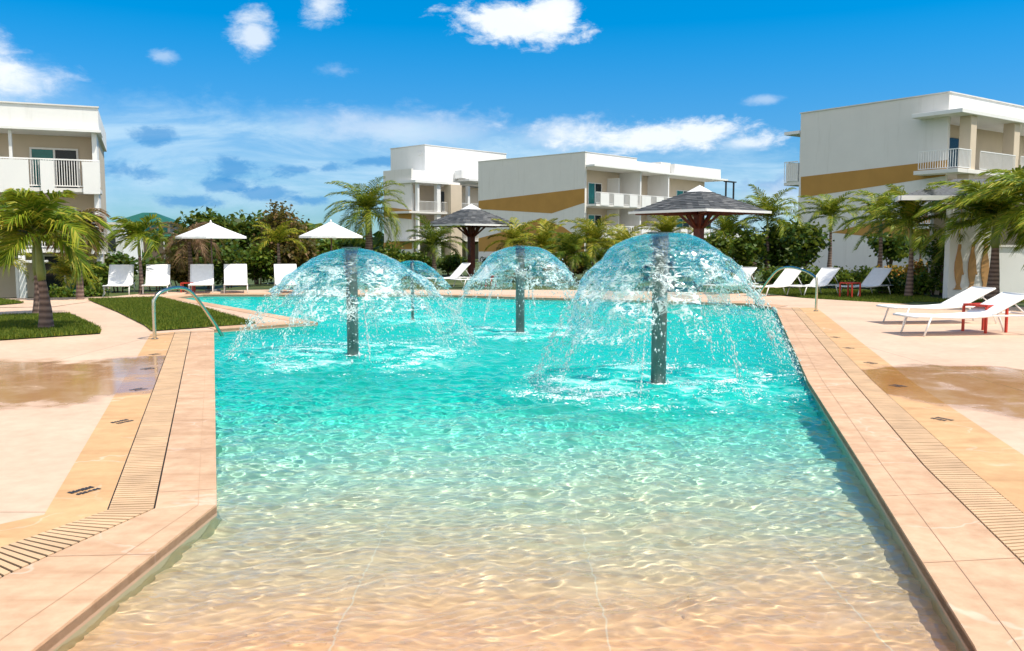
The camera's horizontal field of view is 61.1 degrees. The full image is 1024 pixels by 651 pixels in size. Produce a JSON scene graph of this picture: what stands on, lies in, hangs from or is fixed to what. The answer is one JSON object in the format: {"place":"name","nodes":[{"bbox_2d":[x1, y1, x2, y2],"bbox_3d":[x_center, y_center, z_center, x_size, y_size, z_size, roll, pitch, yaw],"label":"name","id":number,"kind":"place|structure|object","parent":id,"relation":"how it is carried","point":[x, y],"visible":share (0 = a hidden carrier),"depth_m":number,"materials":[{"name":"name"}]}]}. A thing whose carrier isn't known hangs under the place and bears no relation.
{"place":"outdoors","nodes":[
{"label":"outdoors","id":0,"kind":"place"},
{"bbox_2d":[0,301,88,306],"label":"path","id":1,"kind":"structure","parent":0,"point":[30,303],"depth_m":23.85,"materials":[{"name":"beige concrete"}]},
{"bbox_2d":[0,311,101,338],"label":"grass","id":2,"kind":"structure","parent":0,"point":[17,325],"depth_m":16.48,"materials":[{"name":"green plant"}]},
{"bbox_2d":[37,295,973,650],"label":"pool wall","id":3,"kind":"structure","parent":0,"point":[125,591],"depth_m":4.88,"materials":[{"name":"beige tile"}]},
{"bbox_2d":[0,330,216,650],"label":"coping","id":4,"kind":"object","parent":3,"relation":"on","point":[29,591],"visible":1,"depth_m":4.63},
{"bbox_2d":[163,293,784,330],"bbox_3d":[-1.992,-0.754,25.768,15.188,0.050,13.621,-2,6,-25],"label":"coping","id":5,"kind":"object","parent":3,"relation":"on","point":[265,325],"visible":0.64,"depth_m":24.75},
{"bbox_2d":[57,297,962,650],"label":"pool water","id":6,"kind":"structure","parent":0,"point":[471,503],"depth_m":5.62,"materials":[{"name":"teal liquid"}]},
{"bbox_2d":[0,290,1023,547],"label":"deck","id":7,"kind":"structure","parent":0,"point":[56,394],"depth_m":11.33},
{"bbox_2d":[32,252,102,290],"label":"areca palm","id":8,"kind":"object","parent":7,"relation":"on","point":[65,269],"visible":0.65,"depth_m":26.54,"materials":[{"name":"green plant"}]},
{"bbox_2d":[44,208,110,299],"bbox_3d":[-12.872,-2.056,25.785,2.108,2.881,2.105,0,5,0],"label":"ragged plant","id":9,"kind":"object","parent":7,"relation":"on","point":[80,293],"visible":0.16,"depth_m":25.71,"materials":[{"name":"green plant"}]},
{"bbox_2d":[0,332,174,547],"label":"paved band","id":10,"kind":"object","parent":7,"relation":"on","point":[100,460],"visible":1,"depth_m":6.55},
{"bbox_2d":[0,331,190,577],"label":"drain grate","id":11,"kind":"object","parent":7,"relation":"on","point":[135,493],"visible":1,"depth_m":5.86,"materials":[{"name":"beige plastic"}]},
{"bbox_2d":[102,264,134,294],"bbox_3d":[-13.065,-1.531,28.839,0.778,0.959,2.016,-2,6,-17],"label":"sun lounger","id":12,"kind":"object","parent":7,"relation":"on","point":[120,275],"visible":1,"depth_m":29.27,"materials":[{"name":"white fabric"}]},
{"bbox_2d":[142,264,171,294],"bbox_3d":[-11.963,-1.564,29.200,0.778,0.959,2.016,-2,6,-17],"label":"sun lounger","id":13,"kind":"object","parent":7,"relation":"on","point":[157,274],"visible":0.98,"depth_m":29.65,"materials":[{"name":"white metal"}]},
{"bbox_2d":[88,295,254,330],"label":"lawn","id":14,"kind":"structure","parent":7,"relation":"on","point":[175,328],"depth_m":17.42,"materials":[{"name":"green plant"}]},
{"bbox_2d":[151,286,223,338],"bbox_3d":[-5.750,0.029,15.510,0.118,1.496,1.693,3,6,27],"label":"handrail","id":15,"kind":"object","parent":7,"relation":"on","point":[197,299],"visible":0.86,"depth_m":15.14,"materials":[{"name":"metal"}]},
{"bbox_2d":[188,264,213,293],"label":"sun lounger","id":16,"kind":"object","parent":7,"relation":"on","point":[201,274],"visible":0.92,"depth_m":30.02,"materials":[{"name":"white metal"}]},
{"bbox_2d":[175,220,246,291],"bbox_3d":[-10.531,-2.446,30.404,2.219,2.486,2.219,1,5,11],"label":"parasol","id":17,"kind":"object","parent":7,"relation":"on","point":[210,230],"visible":0.99,"depth_m":29.86,"materials":[{"name":"fabric"}]},
{"bbox_2d":[224,264,247,292],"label":"sun lounger","id":18,"kind":"object","parent":7,"relation":"on","point":[235,274],"visible":1,"depth_m":30.24,"materials":[{"name":"white metal"}]},
{"bbox_2d":[274,264,299,292],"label":"sun lounger","id":19,"kind":"object","parent":7,"relation":"on","point":[281,271],"visible":0.86,"depth_m":30.25,"materials":[{"name":"white metal"}]},
{"bbox_2d":[701,267,758,294],"bbox_3d":[7.308,-1.507,29.018,1.966,0.880,0.718,-3,6,-31],"label":"sun lounger","id":20,"kind":"object","parent":7,"relation":"on","point":[746,270],"visible":0.57,"depth_m":29.21,"materials":[{"name":"white metal"}]},
{"bbox_2d":[750,268,804,295],"bbox_3d":[8.505,-1.410,27.962,1.966,0.880,0.718,-3,6,-31],"label":"sun lounger","id":21,"kind":"object","parent":7,"relation":"on","point":[787,277],"visible":0.79,"depth_m":28.16,"materials":[{"name":"white metal"}]},
{"bbox_2d":[754,266,817,310],"bbox_3d":[7.016,-0.647,22.364,0.120,1.781,2.775,-2,6,-17],"label":"handrail","id":22,"kind":"object","parent":7,"relation":"on","point":[800,269],"visible":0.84,"depth_m":21.57,"materials":[{"name":"metal"}]},
{"bbox_2d":[775,307,1023,650],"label":"coping","id":23,"kind":"object","parent":7,"relation":"on","point":[963,533],"visible":1,"depth_m":5.03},
{"bbox_2d":[792,307,1023,563],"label":"drain grate","id":24,"kind":"object","parent":7,"relation":"on","point":[997,515],"visible":1,"depth_m":6.31,"materials":[{"name":"beige plastic"}]},
{"bbox_2d":[800,308,1023,512],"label":"paved band","id":25,"kind":"object","parent":7,"relation":"on","point":[994,462],"visible":0.86,"depth_m":7.80,"materials":[{"name":"beige stone"}]},
{"bbox_2d":[876,286,996,324],"bbox_3d":[8.875,-0.425,18.021,2.366,0.743,0.758,-1,5,-7],"label":"sun lounger","id":26,"kind":"object","parent":7,"relation":"on","point":[971,294],"visible":0.82,"depth_m":18.03,"materials":[{"name":"white metal"}]},
{"bbox_2d":[893,292,1023,336],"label":"sun lounger","id":27,"kind":"object","parent":7,"relation":"on","point":[1001,301],"visible":0.99,"depth_m":15.74,"materials":[{"name":"white fabric"}]},
{"bbox_2d":[961,303,1008,333],"bbox_3d":[8.799,-0.144,16.135,0.538,0.518,0.538,-2,6,-20],"label":"side table","id":28,"kind":"object","parent":7,"relation":"on","point":[984,323],"visible":0.64,"depth_m":15.99,"materials":[{"name":"red metal"}]},
{"bbox_2d":[0,0,1023,239],"label":"sky","id":29,"kind":"structure","parent":0,"point":[228,106],"materials":[{"name":"blue"}]},
{"bbox_2d":[10,255,1023,306],"bbox_3d":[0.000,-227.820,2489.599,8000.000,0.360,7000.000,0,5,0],"label":"ground","id":30,"kind":"structure","parent":0,"point":[269,284],"depth_m":37.69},
{"bbox_2d":[0,101,108,297],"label":"hotel building","id":31,"kind":"structure","parent":30,"relation":"on","point":[44,147],"depth_m":32.58,"materials":[{"name":"white paint"}]},
{"bbox_2d":[29,147,79,187],"bbox_3d":[-17.683,-6.051,33.535,1.674,1.608,0.057,-2,6,-23],"label":"window","id":32,"kind":"structure","parent":31,"relation":"in","point":[34,152],"depth_m":33.58,"materials":[{"name":"glass"}]},
{"bbox_2d":[43,255,85,294],"bbox_3d":[-17.519,-1.984,33.980,1.501,1.590,0.057,-2,6,-23],"label":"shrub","id":33,"kind":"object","parent":31,"relation":"in","point":[50,279],"depth_m":33.81,"materials":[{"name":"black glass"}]},
{"bbox_2d":[48,282,75,297],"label":"shrub","id":34,"kind":"object","parent":30,"relation":"on","point":[57,291],"visible":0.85,"depth_m":31.39,"materials":[{"name":"green plant"}]},
{"bbox_2d":[69,260,114,290],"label":"shrub","id":35,"kind":"object","parent":30,"relation":"on","point":[102,277],"visible":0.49,"depth_m":32.81,"materials":[{"name":"green plant"}]},
{"bbox_2d":[73,279,112,296],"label":"shrub","id":36,"kind":"object","parent":30,"relation":"on","point":[99,291],"visible":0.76,"depth_m":31.36,"materials":[{"name":"green plant"}]},
{"bbox_2d":[104,250,138,291],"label":"shrub","id":37,"kind":"object","parent":30,"relation":"on","point":[120,258],"visible":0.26,"depth_m":36.62,"materials":[{"name":"green plant"}]},
{"bbox_2d":[107,222,141,270],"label":"annex","id":38,"kind":"object","parent":30,"relation":"on","point":[133,253],"visible":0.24,"depth_m":59.78,"materials":[{"name":"white paint"}]},
{"bbox_2d":[104,213,171,293],"bbox_3d":[-12.815,-2.300,29.501,2.218,3.020,2.071,0,5,0],"label":"palm tree","id":39,"kind":"object","parent":30,"relation":"on","point":[133,230],"visible":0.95,"depth_m":29.35,"materials":[{"name":"green plant"}]},
{"bbox_2d":[113,213,181,259],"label":"villa","id":40,"kind":"object","parent":30,"relation":"on","point":[137,217],"visible":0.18,"depth_m":111.42,"materials":[{"name":"teal"}]},
{"bbox_2d":[134,254,174,290],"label":"shrub","id":41,"kind":"object","parent":30,"relation":"on","point":[146,261],"visible":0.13,"depth_m":37.66,"materials":[{"name":"green plant"}]},
{"bbox_2d":[163,248,204,290],"bbox_3d":[-13.465,-2.217,35.845,1.903,1.967,2.040,3,6,27],"label":"shrub","id":42,"kind":"object","parent":30,"relation":"on","point":[178,276],"visible":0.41,"depth_m":35.43,"materials":[{"name":"brown plant"}]},
{"bbox_2d":[147,221,223,290],"bbox_3d":[-12.729,-2.599,33.941,2.842,2.967,2.616,0,5,0],"label":"withered palm","id":43,"kind":"object","parent":30,"relation":"on","point":[187,242],"visible":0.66,"depth_m":33.66,"materials":[{"name":"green plant"}]},
{"bbox_2d":[168,206,244,288],"bbox_3d":[-14.140,-3.591,39.770,3.770,3.965,3.662,0,5,0],"label":"broadleaf tree","id":44,"kind":"object","parent":30,"relation":"on","point":[216,219],"visible":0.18,"depth_m":39.45,"materials":[{"name":"green plant"}]},
{"bbox_2d":[194,242,248,288],"bbox_3d":[-12.015,-2.441,35.806,2.471,2.023,2.315,4,7,37],"label":"shrub","id":45,"kind":"object","parent":30,"relation":"on","point":[229,255],"visible":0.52,"depth_m":35.48,"materials":[{"name":"green plant"}]},
{"bbox_2d":[225,209,269,283],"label":"broadleaf tree","id":46,"kind":"object","parent":30,"relation":"on","point":[247,228],"visible":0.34,"depth_m":41.02,"materials":[{"name":"green plant"}]},
{"bbox_2d":[237,241,276,284],"bbox_3d":[-10.754,-2.664,37.032,2.212,1.936,2.178,0,5,0],"label":"shrub","id":47,"kind":"object","parent":30,"relation":"on","point":[256,259],"visible":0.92,"depth_m":36.63,"materials":[{"name":"green plant"}]},
{"bbox_2d":[250,220,307,263],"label":"palm tree","id":48,"kind":"object","parent":30,"relation":"on","point":[276,236],"visible":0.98,"depth_m":34.65,"materials":[{"name":"green plant"}]},
{"bbox_2d":[245,199,319,272],"bbox_3d":[-9.961,-3.642,37.717,3.083,3.724,3.047,-2,6,-25],"label":"broadleaf tree","id":49,"kind":"object","parent":30,"relation":"on","point":[275,218],"visible":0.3,"depth_m":37.39,"materials":[{"name":"green plant"}]},
{"bbox_2d":[273,234,324,283],"bbox_3d":[-9.190,-2.793,36.903,1.930,2.189,2.002,5,7,42],"label":"shrub","id":50,"kind":"object","parent":30,"relation":"on","point":[292,254],"visible":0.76,"depth_m":36.55,"materials":[{"name":"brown plant"}]},
{"bbox_2d":[308,238,345,279],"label":"shrub","id":51,"kind":"object","parent":30,"relation":"on","point":[323,246],"visible":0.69,"depth_m":40.60,"materials":[{"name":"green plant"}]},
{"bbox_2d":[299,219,362,288],"bbox_3d":[-6.640,-2.620,31.894,2.163,2.558,2.163,-5,7,-42],"label":"parasol","id":52,"kind":"object","parent":30,"relation":"on","point":[331,229],"visible":0.97,"depth_m":31.27,"materials":[{"name":"fabric"}]},
{"bbox_2d":[336,238,375,273],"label":"shrub","id":53,"kind":"object","parent":30,"relation":"on","point":[360,261],"visible":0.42,"depth_m":44.45,"materials":[{"name":"green plant"}]},
{"bbox_2d":[322,176,408,278],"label":"palm tree","id":54,"kind":"object","parent":30,"relation":"on","point":[363,205],"visible":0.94,"depth_m":42.35,"materials":[{"name":"green plant"}]},
{"bbox_2d":[373,240,411,275],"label":"shrub","id":55,"kind":"object","parent":30,"relation":"on","point":[384,261],"visible":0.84,"depth_m":45.60,"materials":[{"name":"green plant"}]},
{"bbox_2d":[400,247,439,275],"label":"shrub","id":56,"kind":"object","parent":30,"relation":"on","point":[422,266],"visible":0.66,"depth_m":46.39,"materials":[{"name":"green plant"}]},
{"bbox_2d":[394,213,468,277],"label":"palm tree","id":57,"kind":"object","parent":30,"relation":"on","point":[433,239],"visible":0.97,"depth_m":42.63,"materials":[{"name":"green plant"}]},
{"bbox_2d":[383,144,506,258],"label":"hotel building","id":58,"kind":"structure","parent":30,"relation":"on","point":[437,182],"depth_m":99.28,"materials":[{"name":"white paint"}]},
{"bbox_2d":[422,263,472,284],"bbox_3d":[-2.584,-2.066,34.958,1.966,0.901,0.718,-3,6,-31],"label":"sun lounger","id":59,"kind":"object","parent":30,"relation":"on","point":[459,270],"visible":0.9,"depth_m":35.11,"materials":[{"name":"white plastic"}]},
{"bbox_2d":[136,217,765,257],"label":"wood","id":60,"kind":"object","parent":30,"relation":"on","point":[312,226],"visible":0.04,"depth_m":108.16,"materials":[{"name":"green plant"}]},
{"bbox_2d":[436,252,475,274],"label":"shrub","id":61,"kind":"object","parent":30,"relation":"on","point":[449,263],"visible":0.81,"depth_m":47.43,"materials":[{"name":"green plant"}]},
{"bbox_2d":[422,204,515,276],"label":"palapa","id":62,"kind":"structure","parent":30,"relation":"on","point":[471,217],"depth_m":44.23,"materials":[{"name":"grey wood"}]},
{"bbox_2d":[477,252,514,275],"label":"shrub","id":63,"kind":"object","parent":30,"relation":"on","point":[500,258],"visible":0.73,"depth_m":45.35,"materials":[{"name":"green plant"}]},
{"bbox_2d":[484,217,541,277],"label":"palm tree","id":64,"kind":"object","parent":30,"relation":"on","point":[515,232],"visible":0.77,"depth_m":43.56,"materials":[{"name":"green plant"}]},
{"bbox_2d":[504,251,551,279],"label":"shrub","id":65,"kind":"object","parent":30,"relation":"on","point":[535,269],"visible":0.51,"depth_m":41.35,"materials":[{"name":"green plant"}]},
{"bbox_2d":[505,218,580,281],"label":"palm tree","id":66,"kind":"object","parent":30,"relation":"on","point":[544,234],"visible":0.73,"depth_m":38.63,"materials":[{"name":"green plant"}]},
{"bbox_2d":[543,255,585,279],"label":"shrub","id":67,"kind":"object","parent":30,"relation":"on","point":[577,269],"visible":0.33,"depth_m":40.52,"materials":[{"name":"green plant"}]},
{"bbox_2d":[540,229,605,284],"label":"palm tree","id":68,"kind":"object","parent":30,"relation":"on","point":[568,245],"visible":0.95,"depth_m":35.61,"materials":[{"name":"green plant"}]},
{"bbox_2d":[556,213,628,283],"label":"palm tree","id":69,"kind":"object","parent":30,"relation":"on","point":[593,230],"visible":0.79,"depth_m":36.55,"materials":[{"name":"green plant"}]},
{"bbox_2d":[577,247,621,278],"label":"shrub","id":70,"kind":"object","parent":30,"relation":"on","point":[606,266],"visible":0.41,"depth_m":40.38,"materials":[{"name":"green plant"}]},
{"bbox_2d":[477,151,738,261],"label":"hotel building","id":71,"kind":"structure","parent":30,"relation":"on","point":[572,186],"depth_m":83.70,"materials":[{"name":"white paint"}]},
{"bbox_2d":[588,182,601,203],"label":"window","id":72,"kind":"structure","parent":71,"relation":"in","point":[594,189],"depth_m":82.66,"materials":[{"name":"teal glass"}]},
{"bbox_2d":[586,224,652,281],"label":"palm tree","id":73,"kind":"object","parent":30,"relation":"on","point":[636,245],"visible":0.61,"depth_m":38.65,"materials":[{"name":"green plant"}]},
{"bbox_2d":[618,244,652,280],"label":"shrub","id":74,"kind":"object","parent":30,"relation":"on","point":[639,270],"visible":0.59,"depth_m":39.49,"materials":[{"name":"green plant"}]},
{"bbox_2d":[633,215,692,275],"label":"palm tree","id":75,"kind":"object","parent":30,"relation":"on","point":[670,223],"visible":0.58,"depth_m":41.48,"materials":[{"name":"green plant"}]},
{"bbox_2d":[668,238,692,282],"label":"shrub","id":76,"kind":"object","parent":30,"relation":"on","point":[680,250],"visible":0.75,"depth_m":37.48,"materials":[{"name":"plant"}]},
{"bbox_2d":[628,185,771,289],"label":"palapa","id":77,"kind":"structure","parent":30,"relation":"on","point":[699,203],"depth_m":31.35,"materials":[{"name":"grey wood"}]},
{"bbox_2d":[690,230,740,283],"bbox_3d":[8.588,-2.869,36.782,2.126,2.371,2.362,0,5,0],"label":"shrub","id":78,"kind":"object","parent":30,"relation":"on","point":[712,255],"visible":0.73,"depth_m":36.36,"materials":[{"name":"green plant"}]},
{"bbox_2d":[686,215,763,282],"bbox_3d":[9.314,-3.502,37.705,3.379,3.503,3.451,0,5,0],"label":"palm tree","id":79,"kind":"object","parent":30,"relation":"on","point":[726,225],"visible":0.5,"depth_m":37.44,"materials":[{"name":"green plant"}]},
{"bbox_2d":[727,227,772,282],"bbox_3d":[9.888,-2.956,36.900,2.147,2.521,1.999,4,7,40],"label":"shrub","id":80,"kind":"object","parent":30,"relation":"on","point":[750,250],"visible":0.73,"depth_m":36.45,"materials":[{"name":"green plant"}]},
{"bbox_2d":[723,183,806,282],"bbox_3d":[10.955,-3.883,37.315,3.728,4.332,3.829,0,5,0],"label":"palm tree","id":81,"kind":"object","parent":30,"relation":"on","point":[768,205],"visible":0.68,"depth_m":36.93,"materials":[{"name":"green plant"}]},
{"bbox_2d":[758,264,784,284],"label":"shrub","id":82,"kind":"object","parent":30,"relation":"on","point":[767,273],"visible":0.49,"depth_m":32.85,"materials":[{"name":"green plant"}]},
{"bbox_2d":[756,217,823,268],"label":"broadleaf tree","id":83,"kind":"object","parent":30,"relation":"on","point":[778,255],"visible":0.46,"depth_m":37.48,"materials":[{"name":"green plant"}]},
{"bbox_2d":[792,264,819,287],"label":"shrub","id":84,"kind":"object","parent":30,"relation":"on","point":[805,278],"visible":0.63,"depth_m":32.63,"materials":[{"name":"green plant"}]},
{"bbox_2d":[780,221,835,284],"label":"broadleaf tree","id":85,"kind":"object","parent":30,"relation":"on","point":[806,241],"visible":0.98,"depth_m":33.58,"materials":[{"name":"green plant"}]},
{"bbox_2d":[792,191,861,267],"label":"palm tree","id":86,"kind":"object","parent":30,"relation":"on","point":[830,208],"visible":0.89,"depth_m":42.39,"materials":[{"name":"green plant"}]},
{"bbox_2d":[822,265,856,288],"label":"shrub","id":87,"kind":"object","parent":30,"relation":"on","point":[840,276],"visible":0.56,"depth_m":32.55,"materials":[{"name":"green plant"}]},
{"bbox_2d":[848,265,879,288],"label":"shrub","id":88,"kind":"object","parent":30,"relation":"on","point":[861,275],"visible":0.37,"depth_m":32.85,"materials":[{"name":"green plant"}]},
{"bbox_2d":[836,185,919,267],"bbox_3d":[14.068,-3.330,33.254,2.892,3.977,3.191,0,5,0],"label":"palm tree","id":89,"kind":"object","parent":30,"relation":"on","point":[876,203],"visible":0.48,"depth_m":33.27,"materials":[{"name":"green plant"}]},
{"bbox_2d":[740,287,1023,303],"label":"lawn","id":90,"kind":"structure","parent":30,"relation":"on","point":[854,299],"depth_m":26.14,"materials":[{"name":"green plant"}]},
{"bbox_2d":[784,267,839,295],"bbox_3d":[9.790,-1.434,28.219,1.966,0.880,0.718,-3,6,-31],"label":"sun lounger","id":91,"kind":"object","parent":90,"relation":"on","point":[825,275],"visible":0.87,"depth_m":28.41,"materials":[{"name":"white metal"}]},
{"bbox_2d":[836,268,893,295],"bbox_3d":[11.394,-1.410,27.962,1.966,0.880,0.718,-3,6,-31],"label":"sun lounger","id":92,"kind":"object","parent":90,"relation":"on","point":[875,277],"visible":0.92,"depth_m":28.16,"materials":[{"name":"white fabric"}]},
{"bbox_2d":[863,271,906,293],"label":"shrub","id":93,"kind":"object","parent":90,"relation":"on","point":[894,280],"visible":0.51,"depth_m":28.71,"materials":[{"name":"green plant"}]},
{"bbox_2d":[842,184,966,295],"bbox_3d":[12.364,-2.579,27.102,3.326,3.615,3.411,-2,6,-25],"label":"palm tree","id":94,"kind":"object","parent":90,"relation":"on","point":[907,210],"visible":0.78,"depth_m":27.25,"materials":[{"name":"green plant"}]},
{"bbox_2d":[892,268,942,295],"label":"shrub","id":95,"kind":"object","parent":90,"relation":"on","point":[922,284],"visible":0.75,"depth_m":27.72,"materials":[{"name":"green plant"}]},
{"bbox_2d":[911,165,1023,301],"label":"palm tree","id":96,"kind":"object","parent":90,"relation":"on","point":[984,211],"visible":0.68,"depth_m":24.50,"materials":[{"name":"green plant"}]},
{"bbox_2d":[860,231,916,266],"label":"broadleaf tree","id":97,"kind":"object","parent":30,"relation":"on","point":[892,254],"visible":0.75,"depth_m":35.40,"materials":[{"name":"green plant"}]},
{"bbox_2d":[784,91,1023,271],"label":"hotel building","id":98,"kind":"structure","parent":30,"relation":"on","point":[914,143],"depth_m":51.43,"materials":[{"name":"white paint"}]},
{"bbox_2d":[919,229,944,294],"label":"shrub","id":99,"kind":"object","parent":30,"relation":"on","point":[939,265],"visible":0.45,"depth_m":28.39,"materials":[{"name":"green plant"}]},
{"bbox_2d":[891,179,1023,298],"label":"bar pavilion","id":100,"kind":"structure","parent":30,"relation":"on","point":[966,266],"depth_m":26.15,"materials":[{"name":"white paint"}]},
{"bbox_2d":[955,169,1023,255],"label":"palm tree","id":101,"kind":"object","parent":30,"relation":"on","point":[1017,188],"visible":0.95,"depth_m":22.28,"materials":[{"name":"green plant"}]},
{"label":"pool floor","id":102,"kind":"structure","parent":0,"visible":0},
{"bbox_2d":[217,247,515,380],"bbox_3d":[-1.945,0.111,13.393,5.042,2.638,5.479,-2,6,-19],"label":"mushroom fountain","id":103,"kind":"object","parent":102,"relation":"on","point":[351,301],"visible":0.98,"depth_m":13.22,"materials":[{"name":"liquid"}]},
{"bbox_2d":[364,260,460,324],"bbox_3d":[-2.245,-0.211,19.744,2.811,2.552,3.199,-4,6,-34],"label":"mushroom fountain","id":104,"kind":"object","parent":102,"relation":"on","point":[412,298],"visible":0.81,"depth_m":19.70,"materials":[{"name":"liquid"}]},
{"bbox_2d":[423,245,598,342],"bbox_3d":[0.011,-0.112,16.852,4.208,2.876,4.734,0,5,0],"label":"mushroom fountain","id":105,"kind":"object","parent":102,"relation":"on","point":[519,297],"visible":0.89,"depth_m":16.72,"materials":[{"name":"liquid"}]},
{"bbox_2d":[494,232,809,416],"bbox_3d":[1.644,0.104,10.607,4.547,2.478,4.763,0,5,0],"label":"mushroom fountain","id":106,"kind":"object","parent":102,"relation":"on","point":[660,311],"visible":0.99,"depth_m":10.45,"materials":[{"name":"liquid"}]},
{"label":"lawn","id":107,"kind":"structure","parent":0,"visible":0},
{"bbox_2d":[0,188,113,327],"bbox_3d":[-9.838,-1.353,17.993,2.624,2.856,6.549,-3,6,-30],"label":"palm tree","id":108,"kind":"object","parent":107,"relation":"on","point":[34,218],"visible":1,"depth_m":16.07,"materials":[{"name":"green plant"}]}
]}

